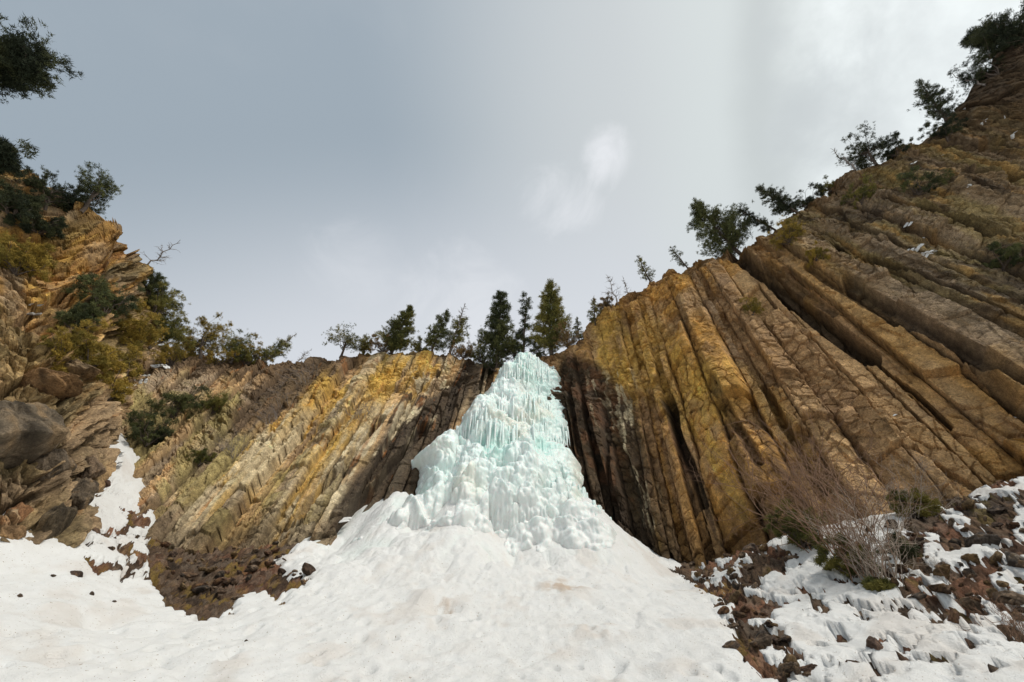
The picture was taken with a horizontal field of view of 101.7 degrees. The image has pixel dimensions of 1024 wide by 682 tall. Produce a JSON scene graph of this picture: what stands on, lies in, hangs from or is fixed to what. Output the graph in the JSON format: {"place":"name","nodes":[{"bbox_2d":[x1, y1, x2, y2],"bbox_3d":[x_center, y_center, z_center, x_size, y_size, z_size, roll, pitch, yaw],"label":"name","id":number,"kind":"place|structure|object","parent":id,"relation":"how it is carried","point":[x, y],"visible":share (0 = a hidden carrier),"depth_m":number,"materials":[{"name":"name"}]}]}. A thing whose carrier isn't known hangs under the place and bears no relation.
{"place":"outdoors","nodes":[
{"label":"outdoors","id":0,"kind":"place"},
{"bbox_2d":[0,169,162,547],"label":"rock bluff","id":1,"kind":"structure","parent":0,"point":[92,416],"depth_m":14.11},
{"bbox_2d":[0,524,26,539],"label":"boulder","id":2,"kind":"object","parent":1,"relation":"on","point":[17,532],"visible":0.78,"depth_m":9.50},
{"bbox_2d":[5,502,33,522],"bbox_3d":[-11.958,4.249,10.088,0.333,0.559,0.536,0,-56,0],"label":"boulder","id":3,"kind":"object","parent":1,"relation":"on","point":[24,511],"visible":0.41,"depth_m":10.09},
{"bbox_2d":[0,135,39,180],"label":"conifer tree","id":4,"kind":"object","parent":1,"relation":"on","point":[10,162],"visible":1,"depth_m":16.35,"materials":[{"name":"green plant"}]},
{"bbox_2d":[0,171,52,225],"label":"juniper tree","id":5,"kind":"object","parent":1,"relation":"on","point":[19,203],"visible":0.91,"depth_m":16.32,"materials":[{"name":"green plant"}]},
{"bbox_2d":[0,229,58,282],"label":"evergreen bush","id":6,"kind":"object","parent":1,"relation":"on","point":[33,262],"visible":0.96,"depth_m":15.29,"materials":[{"name":"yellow plant"}]},
{"bbox_2d":[0,400,69,468],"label":"boulder","id":7,"kind":"object","parent":1,"relation":"on","point":[31,432],"visible":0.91,"depth_m":10.43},
{"bbox_2d":[1,208,70,239],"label":"evergreen bush","id":8,"kind":"object","parent":1,"relation":"on","point":[53,227],"visible":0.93,"depth_m":16.63,"materials":[{"name":"green plant"}]},
{"bbox_2d":[0,12,83,103],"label":"conifer tree","id":9,"kind":"object","parent":1,"relation":"on","point":[24,65],"visible":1,"depth_m":14.17,"materials":[{"name":"green plant"}]},
{"bbox_2d":[18,367,83,402],"bbox_3d":[-14.230,1.408,12.810,2.095,0.705,1.302,-15,-57,10],"label":"boulder","id":10,"kind":"object","parent":1,"relation":"on","point":[61,385],"visible":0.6,"depth_m":12.50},
{"bbox_2d":[12,165,92,211],"bbox_3d":[-19.528,-6.497,17.942,2.077,1.937,2.447,-20,-58,13],"label":"juniper tree","id":11,"kind":"object","parent":1,"relation":"on","point":[70,198],"visible":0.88,"depth_m":17.82,"materials":[{"name":"green plant"}]},
{"bbox_2d":[29,449,76,484],"bbox_3d":[-12.897,3.485,11.200,1.668,1.082,1.268,0,-56,0],"label":"boulder","id":12,"kind":"object","parent":1,"relation":"on","point":[51,460],"visible":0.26,"depth_m":11.09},
{"bbox_2d":[36,502,77,539],"bbox_3d":[-11.455,4.551,10.444,0.516,0.983,1.046,24,-59,-16],"label":"boulder","id":13,"kind":"object","parent":1,"relation":"on","point":[57,520],"visible":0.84,"depth_m":10.29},
{"bbox_2d":[45,344,77,372],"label":"evergreen bush","id":14,"kind":"object","parent":1,"relation":"on","point":[60,367],"visible":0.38,"depth_m":13.67,"materials":[{"name":"green plant"}]},
{"bbox_2d":[36,325,98,355],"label":"evergreen bush","id":15,"kind":"object","parent":1,"relation":"on","point":[69,342],"visible":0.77,"depth_m":13.87,"materials":[{"name":"green plant"}]},
{"bbox_2d":[52,301,107,334],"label":"evergreen bush","id":16,"kind":"object","parent":1,"relation":"on","point":[78,312],"visible":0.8,"depth_m":15.21,"materials":[{"name":"green plant"}]},
{"bbox_2d":[61,359,100,381],"bbox_3d":[-14.917,1.079,14.134,1.671,0.568,0.995,3,-56,-2],"label":"boulder","id":17,"kind":"object","parent":1,"relation":"on","point":[83,371],"visible":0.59,"depth_m":13.90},
{"bbox_2d":[68,477,98,509],"bbox_3d":[-11.993,4.353,11.431,0.750,1.240,1.073,30,-44,-18],"label":"boulder","id":18,"kind":"object","parent":1,"relation":"on","point":[84,490],"visible":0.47,"depth_m":11.38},
{"bbox_2d":[77,455,106,478],"bbox_3d":[-12.844,3.943,12.686,0.606,0.922,0.671,-37,-64,22],"label":"boulder","id":19,"kind":"object","parent":1,"relation":"on","point":[97,468],"visible":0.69,"depth_m":12.63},
{"bbox_2d":[57,317,139,377],"bbox_3d":[-15.058,0.361,14.965,2.236,2.212,2.623,0,-56,0],"label":"evergreen bush","id":20,"kind":"object","parent":1,"relation":"on","point":[107,355],"visible":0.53,"depth_m":14.82,"materials":[{"name":"green plant"}]},
{"bbox_2d":[75,161,121,219],"bbox_3d":[-19.326,-7.037,19.300,1.853,2.965,2.493,-25,-60,16],"label":"juniper tree","id":21,"kind":"object","parent":1,"relation":"on","point":[98,187],"visible":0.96,"depth_m":19.22,"materials":[{"name":"green plant"}]},
{"bbox_2d":[61,272,145,323],"bbox_3d":[-16.429,-1.730,16.662,2.078,2.023,2.307,-22,-59,14],"label":"evergreen bush","id":22,"kind":"object","parent":1,"relation":"on","point":[101,291],"visible":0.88,"depth_m":16.26,"materials":[{"name":"green plant"}]},
{"bbox_2d":[93,359,135,404],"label":"evergreen bush","id":23,"kind":"object","parent":1,"relation":"on","point":[120,386],"visible":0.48,"depth_m":15.27,"materials":[{"name":"green plant"}]},
{"bbox_2d":[104,338,146,379],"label":"evergreen bush","id":24,"kind":"object","parent":1,"relation":"on","point":[138,371],"visible":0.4,"depth_m":16.54,"materials":[{"name":"green plant"}]},
{"bbox_2d":[114,298,169,350],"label":"evergreen bush","id":25,"kind":"object","parent":1,"relation":"on","point":[140,332],"visible":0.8,"depth_m":17.43,"materials":[{"name":"green plant"}]},
{"bbox_2d":[142,267,170,300],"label":"evergreen bush","id":26,"kind":"object","parent":1,"relation":"on","point":[151,286],"visible":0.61,"depth_m":19.98,"materials":[{"name":"green plant"}]},
{"bbox_2d":[144,280,189,324],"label":"evergreen bush","id":27,"kind":"object","parent":1,"relation":"on","point":[162,303],"visible":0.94,"depth_m":20.12,"materials":[{"name":"green plant"}]},
{"bbox_2d":[148,302,197,349],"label":"juniper tree","id":28,"kind":"object","parent":1,"relation":"on","point":[176,333],"visible":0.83,"depth_m":21.88,"materials":[{"name":"green plant"}]},
{"bbox_2d":[119,344,500,553],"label":"cliff","id":29,"kind":"structure","parent":0,"point":[313,464],"depth_m":23.02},
{"bbox_2d":[125,407,179,446],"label":"evergreen bush","id":30,"kind":"object","parent":29,"relation":"on","point":[159,434],"visible":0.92,"depth_m":22.16,"materials":[{"name":"green plant"}]},
{"bbox_2d":[142,341,186,371],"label":"evergreen bush","id":31,"kind":"object","parent":29,"relation":"on","point":[163,353],"visible":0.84,"depth_m":30.71,"materials":[{"name":"green plant"}]},
{"bbox_2d":[141,383,212,419],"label":"evergreen bush","id":32,"kind":"object","parent":29,"relation":"on","point":[181,401],"visible":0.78,"depth_m":25.19,"materials":[{"name":"green plant"}]},
{"bbox_2d":[164,336,206,360],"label":"evergreen bush","id":33,"kind":"object","parent":29,"relation":"on","point":[193,353],"visible":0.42,"depth_m":32.77,"materials":[{"name":"green plant"}]},
{"bbox_2d":[184,448,217,466],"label":"evergreen bush","id":34,"kind":"object","parent":29,"relation":"on","point":[203,457],"visible":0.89,"depth_m":21.31,"materials":[{"name":"green plant"}]},
{"bbox_2d":[196,393,230,413],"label":"evergreen bush","id":35,"kind":"object","parent":29,"relation":"on","point":[216,403],"visible":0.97,"depth_m":25.68,"materials":[{"name":"green plant"}]},
{"bbox_2d":[178,312,261,359],"bbox_3d":[-25.131,-0.641,34.824,5.547,5.473,4.846,-20,-58,13],"label":"juniper tree","id":36,"kind":"object","parent":29,"relation":"on","point":[209,335],"visible":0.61,"depth_m":34.26,"materials":[{"name":"green plant"}]},
{"bbox_2d":[201,343,238,364],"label":"evergreen bush","id":37,"kind":"object","parent":29,"relation":"on","point":[215,360],"visible":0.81,"depth_m":32.57,"materials":[{"name":"green plant"}]},
{"bbox_2d":[209,425,257,457],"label":"bare shrub","id":38,"kind":"object","parent":29,"relation":"on","point":[229,445],"visible":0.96,"depth_m":21.60,"materials":[{"name":"plant"}]},
{"bbox_2d":[218,329,261,363],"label":"juniper tree","id":39,"kind":"object","parent":29,"relation":"on","point":[233,346],"visible":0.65,"depth_m":34.44,"materials":[{"name":"green plant"}]},
{"bbox_2d":[233,347,264,365],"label":"evergreen bush","id":40,"kind":"object","parent":29,"relation":"on","point":[246,358],"visible":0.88,"depth_m":33.72,"materials":[{"name":"green plant"}]},
{"bbox_2d":[240,341,282,364],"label":"evergreen bush","id":41,"kind":"object","parent":29,"relation":"on","point":[255,355],"visible":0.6,"depth_m":34.70,"materials":[{"name":"green plant"}]},
{"bbox_2d":[252,403,283,424],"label":"bare shrub","id":42,"kind":"object","parent":29,"relation":"on","point":[275,414],"visible":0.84,"depth_m":24.70,"materials":[{"name":"plant"}]},
{"bbox_2d":[262,333,296,362],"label":"conifer tree","id":43,"kind":"object","parent":29,"relation":"on","point":[282,343],"visible":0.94,"depth_m":36.74,"materials":[{"name":"plant"}]},
{"bbox_2d":[269,357,317,391],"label":"bare shrub","id":44,"kind":"object","parent":29,"relation":"on","point":[296,373],"visible":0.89,"depth_m":29.61,"materials":[{"name":"plant"}]},
{"bbox_2d":[321,321,365,357],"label":"juniper tree","id":45,"kind":"object","parent":29,"relation":"on","point":[349,340],"visible":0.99,"depth_m":34.51,"materials":[{"name":"green plant"}]},
{"bbox_2d":[334,395,375,420],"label":"bare shrub","id":46,"kind":"object","parent":29,"relation":"on","point":[360,412],"visible":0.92,"depth_m":25.12,"materials":[{"name":"plant"}]},
{"bbox_2d":[355,333,374,355],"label":"evergreen bush","id":47,"kind":"object","parent":29,"relation":"on","point":[365,347],"visible":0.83,"depth_m":35.20,"materials":[{"name":"green plant"}]},
{"bbox_2d":[369,334,390,354],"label":"evergreen bush","id":48,"kind":"object","parent":29,"relation":"on","point":[380,345],"visible":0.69,"depth_m":34.77,"materials":[{"name":"green plant"}]},
{"bbox_2d":[376,305,419,353],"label":"juniper tree","id":49,"kind":"object","parent":29,"relation":"on","point":[399,333],"visible":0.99,"depth_m":35.40,"materials":[{"name":"green plant"}]},
{"bbox_2d":[409,335,431,352],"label":"evergreen bush","id":50,"kind":"object","parent":29,"relation":"on","point":[417,347],"visible":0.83,"depth_m":35.01,"materials":[{"name":"green plant"}]},
{"bbox_2d":[423,308,452,354],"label":"conifer tree","id":51,"kind":"object","parent":29,"relation":"on","point":[431,338],"visible":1,"depth_m":34.94,"materials":[{"name":"green plant"}]},
{"bbox_2d":[441,303,471,351],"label":"conifer tree","id":52,"kind":"object","parent":29,"relation":"on","point":[461,321],"visible":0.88,"depth_m":36.47,"materials":[{"name":"plant"}]},
{"bbox_2d":[451,340,473,359],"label":"evergreen bush","id":53,"kind":"object","parent":29,"relation":"on","point":[462,351],"visible":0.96,"depth_m":35.36,"materials":[{"name":"green plant"}]},
{"bbox_2d":[467,328,495,363],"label":"evergreen bush","id":54,"kind":"object","parent":29,"relation":"on","point":[479,358],"visible":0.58,"depth_m":36.56,"materials":[{"name":"green plant"}]},
{"bbox_2d":[479,341,513,374],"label":"evergreen bush","id":55,"kind":"object","parent":29,"relation":"on","point":[492,366],"visible":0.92,"depth_m":34.96,"materials":[{"name":"green plant"}]},
{"bbox_2d":[477,291,519,361],"bbox_3d":[-1.170,-1.276,37.114,4.174,6.356,5.141,0,-56,0],"label":"conifer tree","id":56,"kind":"object","parent":29,"relation":"on","point":[497,322],"visible":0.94,"depth_m":36.14,"materials":[{"name":"green plant"}]},
{"bbox_2d":[347,351,653,557],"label":"frozen waterfall","id":57,"kind":"structure","parent":29,"relation":"attached to","point":[501,460],"depth_m":19.06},
{"bbox_2d":[0,433,1023,681],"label":"snow ground","id":58,"kind":"structure","parent":0,"point":[382,601],"depth_m":8.78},
{"bbox_2d":[0,0,1023,365],"label":"sky","id":59,"kind":"structure","parent":0,"point":[314,166],"materials":[{"name":"grey"}]},
{"bbox_2d":[84,474,1023,681],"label":"scree slope","id":60,"kind":"structure","parent":0,"point":[206,605],"depth_m":11.48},
{"bbox_2d":[301,562,315,575],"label":"rock","id":61,"kind":"object","parent":60,"relation":"on","point":[307,569],"visible":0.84,"depth_m":12.83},
{"bbox_2d":[749,633,772,649],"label":"rock","id":62,"kind":"object","parent":60,"relation":"on","point":[763,640],"visible":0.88,"depth_m":7.53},
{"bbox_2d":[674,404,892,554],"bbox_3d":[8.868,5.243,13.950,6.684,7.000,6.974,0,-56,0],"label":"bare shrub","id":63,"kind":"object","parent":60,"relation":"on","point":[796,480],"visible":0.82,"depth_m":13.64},
{"bbox_2d":[777,661,797,673],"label":"rock","id":64,"kind":"object","parent":60,"relation":"on","point":[786,667],"visible":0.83,"depth_m":6.37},
{"bbox_2d":[761,498,829,551],"bbox_3d":[9.168,6.096,13.287,1.856,1.683,2.396,0,-56,0],"label":"evergreen bush","id":65,"kind":"object","parent":60,"relation":"on","point":[795,535],"visible":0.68,"depth_m":13.14,"materials":[{"name":"green plant"}]},
{"bbox_2d":[741,436,934,582],"bbox_3d":[8.966,4.562,11.260,4.603,4.359,4.507,0,-56,0],"label":"bare shrub","id":66,"kind":"object","parent":60,"relation":"on","point":[845,521],"visible":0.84,"depth_m":10.80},
{"bbox_2d":[813,531,880,578],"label":"evergreen bush","id":67,"kind":"object","parent":60,"relation":"on","point":[834,562],"visible":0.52,"depth_m":10.76,"materials":[{"name":"green plant"}]},
{"bbox_2d":[779,477,946,588],"bbox_3d":[8.482,4.522,10.002,2.836,3.041,4.468,-21,-59,14],"label":"bare shrub","id":68,"kind":"object","parent":60,"relation":"on","point":[867,569],"visible":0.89,"depth_m":9.87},
{"bbox_2d":[866,636,882,649],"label":"boulder","id":69,"kind":"object","parent":60,"relation":"on","point":[873,642],"visible":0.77,"depth_m":6.83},
{"bbox_2d":[860,574,898,591],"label":"evergreen bush","id":70,"kind":"object","parent":60,"relation":"on","point":[873,584],"visible":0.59,"depth_m":9.27,"materials":[{"name":"green plant"}]},
{"bbox_2d":[876,530,922,559],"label":"evergreen bush","id":71,"kind":"object","parent":60,"relation":"on","point":[912,551],"visible":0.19,"depth_m":10.61,"materials":[{"name":"green plant"}]},
{"bbox_2d":[885,488,942,518],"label":"evergreen bush","id":72,"kind":"object","parent":60,"relation":"on","point":[932,504],"visible":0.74,"depth_m":13.02,"materials":[{"name":"green plant"}]},
{"bbox_2d":[850,450,985,518],"bbox_3d":[12.806,4.567,13.127,2.648,2.644,2.417,36,-63,-21],"label":"bare shrub","id":73,"kind":"object","parent":60,"relation":"on","point":[921,494],"visible":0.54,"depth_m":13.00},
{"bbox_2d":[928,583,952,594],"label":"rock","id":74,"kind":"object","parent":60,"relation":"on","point":[944,588],"visible":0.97,"depth_m":8.47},
{"bbox_2d":[933,563,950,580],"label":"rock","id":75,"kind":"object","parent":60,"relation":"on","point":[945,569],"visible":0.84,"depth_m":9.12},
{"bbox_2d":[933,558,994,599],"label":"bare shrub","id":76,"kind":"object","parent":60,"relation":"on","point":[972,584],"visible":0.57,"depth_m":8.46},
{"bbox_2d":[959,597,980,610],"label":"rock","id":77,"kind":"object","parent":60,"relation":"on","point":[968,602],"visible":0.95,"depth_m":7.80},
{"bbox_2d":[960,553,980,563],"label":"rock","id":78,"kind":"object","parent":60,"relation":"on","point":[972,557],"visible":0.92,"depth_m":9.47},
{"bbox_2d":[964,532,1000,547],"bbox_3d":[11.443,4.916,10.159,0.824,0.398,0.698,0,-56,0],"label":"boulder","id":79,"kind":"object","parent":60,"relation":"on","point":[981,538],"visible":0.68,"depth_m":9.99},
{"bbox_2d":[957,590,1023,641],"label":"bare shrub","id":80,"kind":"object","parent":60,"relation":"on","point":[1013,621],"visible":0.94,"depth_m":6.75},
{"bbox_2d":[989,551,1002,566],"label":"rock","id":81,"kind":"object","parent":60,"relation":"on","point":[995,557],"visible":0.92,"depth_m":9.23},
{"bbox_2d":[986,501,1011,516],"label":"boulder","id":82,"kind":"object","parent":60,"relation":"on","point":[997,509],"visible":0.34,"depth_m":11.64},
{"bbox_2d":[992,590,1023,604],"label":"rock","id":83,"kind":"object","parent":60,"relation":"on","point":[1006,596],"visible":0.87,"depth_m":7.67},
{"bbox_2d":[540,33,1023,568],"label":"columnar cliff","id":84,"kind":"structure","parent":0,"point":[872,321],"depth_m":20.83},
{"bbox_2d":[513,290,535,353],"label":"conifer tree","id":85,"kind":"object","parent":84,"relation":"on","point":[520,334],"visible":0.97,"depth_m":36.38,"materials":[{"name":"green plant"}]},
{"bbox_2d":[527,329,548,358],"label":"evergreen bush","id":86,"kind":"object","parent":84,"relation":"on","point":[538,352],"visible":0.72,"depth_m":35.60,"materials":[{"name":"green plant"}]},
{"bbox_2d":[525,277,576,355],"bbox_3d":[3.547,-1.969,36.251,4.011,6.924,5.086,21,-59,-14],"label":"conifer tree","id":87,"kind":"object","parent":84,"relation":"on","point":[550,305],"visible":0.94,"depth_m":35.51,"materials":[{"name":"green plant"}]},
{"bbox_2d":[552,322,583,347],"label":"evergreen bush","id":88,"kind":"object","parent":84,"relation":"on","point":[564,340],"visible":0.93,"depth_m":33.39,"materials":[{"name":"green plant"}]},
{"bbox_2d":[587,296,601,324],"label":"conifer tree","id":89,"kind":"object","parent":84,"relation":"on","point":[594,307],"visible":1,"depth_m":32.68,"materials":[{"name":"green plant"}]},
{"bbox_2d":[593,291,613,313],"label":"evergreen bush","id":90,"kind":"object","parent":84,"relation":"on","point":[605,303],"visible":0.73,"depth_m":32.68,"materials":[{"name":"green plant"}]},
{"bbox_2d":[635,256,654,281],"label":"conifer tree","id":91,"kind":"object","parent":84,"relation":"on","point":[642,270],"visible":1,"depth_m":31.97,"materials":[{"name":"green plant"}]},
{"bbox_2d":[669,245,687,268],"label":"conifer tree","id":92,"kind":"object","parent":84,"relation":"on","point":[679,259],"visible":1,"depth_m":31.10,"materials":[{"name":"green plant"}]},
{"bbox_2d":[685,198,754,257],"bbox_3d":[15.943,-8.367,32.143,4.858,5.225,5.486,0,-56,0],"label":"conifer tree","id":93,"kind":"object","parent":84,"relation":"on","point":[724,228],"visible":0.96,"depth_m":31.41,"materials":[{"name":"green plant"}]},
{"bbox_2d":[739,294,765,314],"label":"evergreen bush","id":94,"kind":"object","parent":84,"relation":"on","point":[756,308],"visible":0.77,"depth_m":23.98,"materials":[{"name":"green plant"}]},
{"bbox_2d":[738,208,776,232],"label":"conifer tree","id":95,"kind":"object","parent":84,"relation":"on","point":[766,227],"visible":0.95,"depth_m":29.72,"materials":[{"name":"green plant"}]},
{"bbox_2d":[754,183,799,216],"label":"juniper tree","id":96,"kind":"object","parent":84,"relation":"on","point":[781,204],"visible":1,"depth_m":28.67,"materials":[{"name":"green plant"}]},
{"bbox_2d":[767,215,806,250],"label":"evergreen bush","id":97,"kind":"object","parent":84,"relation":"on","point":[785,233],"visible":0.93,"depth_m":26.31,"materials":[{"name":"green plant"}]},
{"bbox_2d":[788,182,824,210],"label":"evergreen bush","id":98,"kind":"object","parent":84,"relation":"on","point":[802,203],"visible":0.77,"depth_m":28.66,"materials":[{"name":"green plant"}]},
{"bbox_2d":[804,240,830,268],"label":"evergreen bush","id":99,"kind":"object","parent":84,"relation":"on","point":[815,251],"visible":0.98,"depth_m":24.00,"materials":[{"name":"green plant"}]},
{"bbox_2d":[816,175,834,196],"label":"evergreen bush","id":100,"kind":"object","parent":84,"relation":"on","point":[828,186],"visible":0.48,"depth_m":28.69,"materials":[{"name":"green plant"}]},
{"bbox_2d":[840,172,886,208],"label":"evergreen bush","id":101,"kind":"object","parent":84,"relation":"on","point":[860,190],"visible":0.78,"depth_m":25.62,"materials":[{"name":"green plant"}]},
{"bbox_2d":[835,121,898,169],"bbox_3d":[23.517,-12.568,27.621,2.866,2.978,3.396,17,-58,-11],"label":"juniper tree","id":102,"kind":"object","parent":84,"relation":"on","point":[864,154],"visible":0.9,"depth_m":27.49,"materials":[{"name":"green plant"}]},
{"bbox_2d":[871,130,913,162],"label":"evergreen bush","id":103,"kind":"object","parent":84,"relation":"on","point":[891,153],"visible":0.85,"depth_m":26.13,"materials":[{"name":"green plant"}]},
{"bbox_2d":[895,164,957,195],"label":"evergreen bush","id":104,"kind":"object","parent":84,"relation":"on","point":[906,176],"visible":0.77,"depth_m":23.36,"materials":[{"name":"green plant"}]},
{"bbox_2d":[906,78,961,121],"bbox_3d":[27.999,-15.781,27.730,2.514,3.826,2.338,27,-60,-17],"label":"juniper tree","id":105,"kind":"object","parent":84,"relation":"on","point":[931,102],"visible":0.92,"depth_m":27.23,"materials":[{"name":"green plant"}]},
{"bbox_2d":[917,108,968,141],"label":"evergreen bush","id":106,"kind":"object","parent":84,"relation":"on","point":[947,130],"visible":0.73,"depth_m":25.19,"materials":[{"name":"green plant"}]},
{"bbox_2d":[946,30,1007,99],"bbox_3d":[28.900,-17.137,25.963,2.225,3.066,3.537,-37,-63,22],"label":"evergreen bush","id":107,"kind":"object","parent":84,"relation":"on","point":[979,72],"visible":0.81,"depth_m":25.70,"materials":[{"name":"green plant"}]},
{"bbox_2d":[958,0,1023,68],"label":"juniper tree","id":108,"kind":"object","parent":84,"relation":"on","point":[1001,29],"visible":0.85,"depth_m":25.57,"materials":[{"name":"green plant"}]},
{"bbox_2d":[976,240,1023,271],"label":"evergreen bush","id":109,"kind":"object","parent":84,"relation":"on","point":[1010,257],"visible":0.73,"depth_m":18.64,"materials":[{"name":"green plant"}]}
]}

